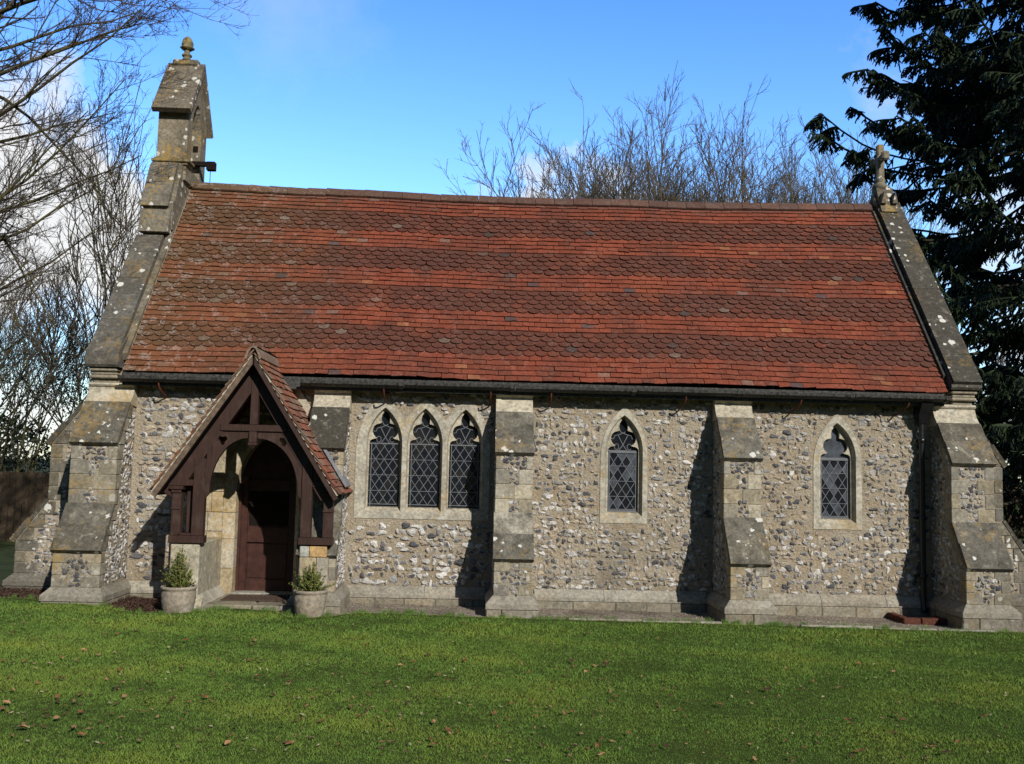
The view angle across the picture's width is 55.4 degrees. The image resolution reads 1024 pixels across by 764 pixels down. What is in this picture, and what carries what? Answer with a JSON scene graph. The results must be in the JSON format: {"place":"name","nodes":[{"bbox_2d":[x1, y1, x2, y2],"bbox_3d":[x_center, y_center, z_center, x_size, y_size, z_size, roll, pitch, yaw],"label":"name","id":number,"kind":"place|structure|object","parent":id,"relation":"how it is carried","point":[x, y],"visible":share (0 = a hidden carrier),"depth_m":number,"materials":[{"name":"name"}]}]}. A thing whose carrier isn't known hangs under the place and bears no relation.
{"place":"outdoors","nodes":[
{"label":"outdoors","id":0,"kind":"place"},
{"bbox_2d":[0,459,1022,589],"bbox_3d":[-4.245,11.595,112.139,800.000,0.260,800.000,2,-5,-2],"label":"ground","id":1,"kind":"structure","parent":0,"point":[7,550],"depth_m":17.81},
{"bbox_2d":[0,258,45,408],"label":"bare tree","id":2,"kind":"object","parent":1,"relation":"on","point":[5,319],"visible":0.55,"depth_m":24.99,"materials":[{"name":"brown plant"}]},
{"bbox_2d":[0,471,48,540],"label":"wooden fence","id":3,"kind":"object","parent":1,"relation":"on","point":[30,487],"visible":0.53,"depth_m":20.84,"materials":[{"name":"brown wood"}]},
{"bbox_2d":[0,401,54,516],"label":"hedge","id":4,"kind":"object","parent":1,"relation":"on","point":[31,432],"visible":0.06,"depth_m":25.23,"materials":[{"name":"green plant"}]},
{"bbox_2d":[0,323,92,524],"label":"ivy tree","id":5,"kind":"object","parent":1,"relation":"on","point":[31,405],"visible":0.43,"depth_m":22.59,"materials":[{"name":"green plant"}]},
{"bbox_2d":[0,239,93,447],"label":"bare tree","id":6,"kind":"object","parent":1,"relation":"on","point":[22,376],"visible":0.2,"depth_m":29.71,"materials":[{"name":"brown plant"}]},
{"bbox_2d":[0,259,98,528],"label":"bare tree","id":7,"kind":"object","parent":1,"relation":"on","point":[52,344],"visible":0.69,"depth_m":22.67,"materials":[{"name":"brown plant"}]},
{"bbox_2d":[0,261,110,426],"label":"bare tree","id":8,"kind":"object","parent":1,"relation":"on","point":[76,375],"visible":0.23,"depth_m":29.31,"materials":[{"name":"brown plant"}]},
{"bbox_2d":[23,72,156,379],"bbox_3d":[-8.532,-1.413,20.915,4.341,10.048,3.801,-4,-7,45],"label":"bare tree","id":9,"kind":"object","parent":1,"relation":"on","point":[111,283],"visible":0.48,"depth_m":20.41,"materials":[{"name":"brown plant"}]},
{"bbox_2d":[0,0,258,366],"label":"bare tree","id":10,"kind":"object","parent":1,"relation":"on","point":[22,200],"visible":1,"depth_m":13.46,"materials":[{"name":"brown plant"}]},
{"bbox_2d":[2,36,1023,631],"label":"church","id":11,"kind":"structure","parent":1,"relation":"on","point":[748,412],"depth_m":12.84,"materials":[{"name":"stone"}]},
{"bbox_2d":[220,594,290,601],"bbox_3d":[-3.159,2.682,12.106,0.810,0.020,0.450,2,-5,-2],"label":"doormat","id":12,"kind":"object","parent":11,"relation":"attached to","point":[266,598],"visible":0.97,"depth_m":12.04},
{"bbox_2d":[235,440,296,590],"bbox_3d":[-3.199,1.707,12.841,0.830,2.075,0.120,2,-5,-2],"label":"door","id":13,"kind":"structure","parent":11,"relation":"in","point":[267,492],"depth_m":12.81,"materials":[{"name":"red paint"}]},
{"bbox_2d":[354,399,489,520],"bbox_3d":[-1.164,1.013,12.796,1.745,1.555,0.160,2,-5,-2],"label":"triple lancet window","id":14,"kind":"structure","parent":11,"relation":"in","point":[424,464],"depth_m":12.80,"materials":[{"name":"stone"}]},
{"bbox_2d":[600,406,647,523],"bbox_3d":[1.469,1.089,12.888,0.620,1.535,0.160,2,-5,-2],"label":"lancet window","id":15,"kind":"structure","parent":11,"relation":"in","point":[624,458],"depth_m":12.89,"materials":[{"name":"stone"}]},
{"bbox_2d":[813,414,861,529],"bbox_3d":[4.307,1.190,12.985,0.650,1.525,0.160,2,-5,-2],"label":"lancet window","id":16,"kind":"structure","parent":11,"relation":"in","point":[837,462],"depth_m":12.99,"materials":[{"name":"stone"}]},
{"bbox_2d":[432,101,732,201],"bbox_3d":[2.013,-2.633,39.018,14.131,16.087,12.909,2,-5,-2],"label":"bare tree","id":17,"kind":"object","parent":1,"relation":"on","point":[595,178],"visible":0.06,"depth_m":37.09,"materials":[{"name":"brown plant"}]},
{"bbox_2d":[499,99,730,202],"bbox_3d":[4.993,-2.844,39.059,10.462,16.673,11.506,-1,-6,30],"label":"bare tree","id":18,"kind":"object","parent":1,"relation":"on","point":[625,183],"visible":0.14,"depth_m":36.62,"materials":[{"name":"brown plant"}]},
{"bbox_2d":[530,61,809,202],"bbox_3d":[6.560,-3.802,41.407,12.928,19.043,14.555,2,-5,-2],"label":"bare tree","id":19,"kind":"object","parent":1,"relation":"on","point":[735,188],"visible":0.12,"depth_m":39.53,"materials":[{"name":"brown plant"}]},
{"bbox_2d":[324,602,1023,632],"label":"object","id":20,"kind":"object","parent":1,"relation":"on","point":[476,611],"visible":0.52,"depth_m":12.19,"materials":[{"name":"grey stone"}]},
{"bbox_2d":[288,562,334,616],"bbox_3d":[-2.348,2.397,11.277,0.427,0.625,0.476,-1,-5,25],"label":"potted shrub","id":21,"kind":"object","parent":20,"relation":"on","point":[310,596],"visible":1,"depth_m":11.19,"materials":[{"name":"beige stone"}]},
{"bbox_2d":[887,612,946,625],"bbox_3d":[5.196,3.039,12.443,0.616,0.115,0.510,2,-5,-2],"label":"brick gully","id":22,"kind":"object","parent":20,"relation":"on","point":[934,620],"visible":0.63,"depth_m":12.20,"materials":[{"name":"red brick"}]},
{"bbox_2d":[612,76,943,230],"bbox_3d":[8.807,-3.079,39.699,15.060,17.408,12.493,2,-5,-2],"label":"bare tree","id":23,"kind":"object","parent":1,"relation":"on","point":[709,172],"visible":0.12,"depth_m":37.77,"materials":[{"name":"brown plant"}]},
{"bbox_2d":[569,617,994,631],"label":"kerb","id":24,"kind":"structure","parent":1,"relation":"on","point":[719,622],"depth_m":11.64,"materials":[{"name":"stone"}]},
{"bbox_2d":[677,127,927,222],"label":"bare tree","id":25,"kind":"object","parent":1,"relation":"on","point":[782,179],"visible":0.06,"depth_m":41.86,"materials":[{"name":"brown plant"}]},
{"bbox_2d":[732,132,1011,296],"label":"bare tree","id":26,"kind":"object","parent":1,"relation":"on","point":[848,195],"visible":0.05,"depth_m":40.10,"materials":[{"name":"plant"}]},
{"bbox_2d":[803,0,1023,543],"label":"spruce tree","id":27,"kind":"object","parent":1,"relation":"on","point":[970,115],"visible":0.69,"depth_m":20.56,"materials":[{"name":"green plant"}]},
{"bbox_2d":[958,317,1022,422],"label":"bare tree","id":28,"kind":"object","parent":1,"relation":"on","point":[1002,363],"depth_m":32.86,"materials":[{"name":"plant"}]},
{"bbox_2d":[1002,477,1023,538],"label":"bush","id":29,"kind":"object","parent":1,"relation":"on","point":[1015,515],"visible":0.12,"depth_m":19.56,"materials":[{"name":"green plant"}]},
{"bbox_2d":[1004,455,1023,528],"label":"hedge","id":30,"kind":"object","parent":1,"relation":"on","point":[1017,486],"depth_m":36.65,"materials":[{"name":"green plant"}]},
{"bbox_2d":[0,593,1023,763],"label":"lawn","id":31,"kind":"structure","parent":0,"point":[686,756],"depth_m":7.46,"materials":[{"name":"plant"}]},
{"bbox_2d":[0,585,295,616],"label":"mulch bed","id":32,"kind":"object","parent":31,"relation":"on","point":[133,603],"visible":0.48,"depth_m":11.95,"materials":[{"name":"brown soil"}]},
{"bbox_2d":[159,544,196,613],"bbox_3d":[-3.845,2.270,11.272,0.409,0.778,0.409,5,-6,-34],"label":"potted shrub","id":33,"kind":"object","parent":32,"relation":"on","point":[178,592],"visible":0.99,"depth_m":11.16,"materials":[{"name":"beige stone"}]},
{"bbox_2d":[7,614,1007,763],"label":"leaf litter","id":34,"kind":"object","parent":31,"relation":"on","point":[406,750],"visible":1,"depth_m":7.03,"materials":[{"name":"brown plant"}]},
{"bbox_2d":[0,0,1023,477],"label":"sky","id":35,"kind":"structure","parent":0,"point":[337,94],"materials":[{"name":"blue"}]}
]}

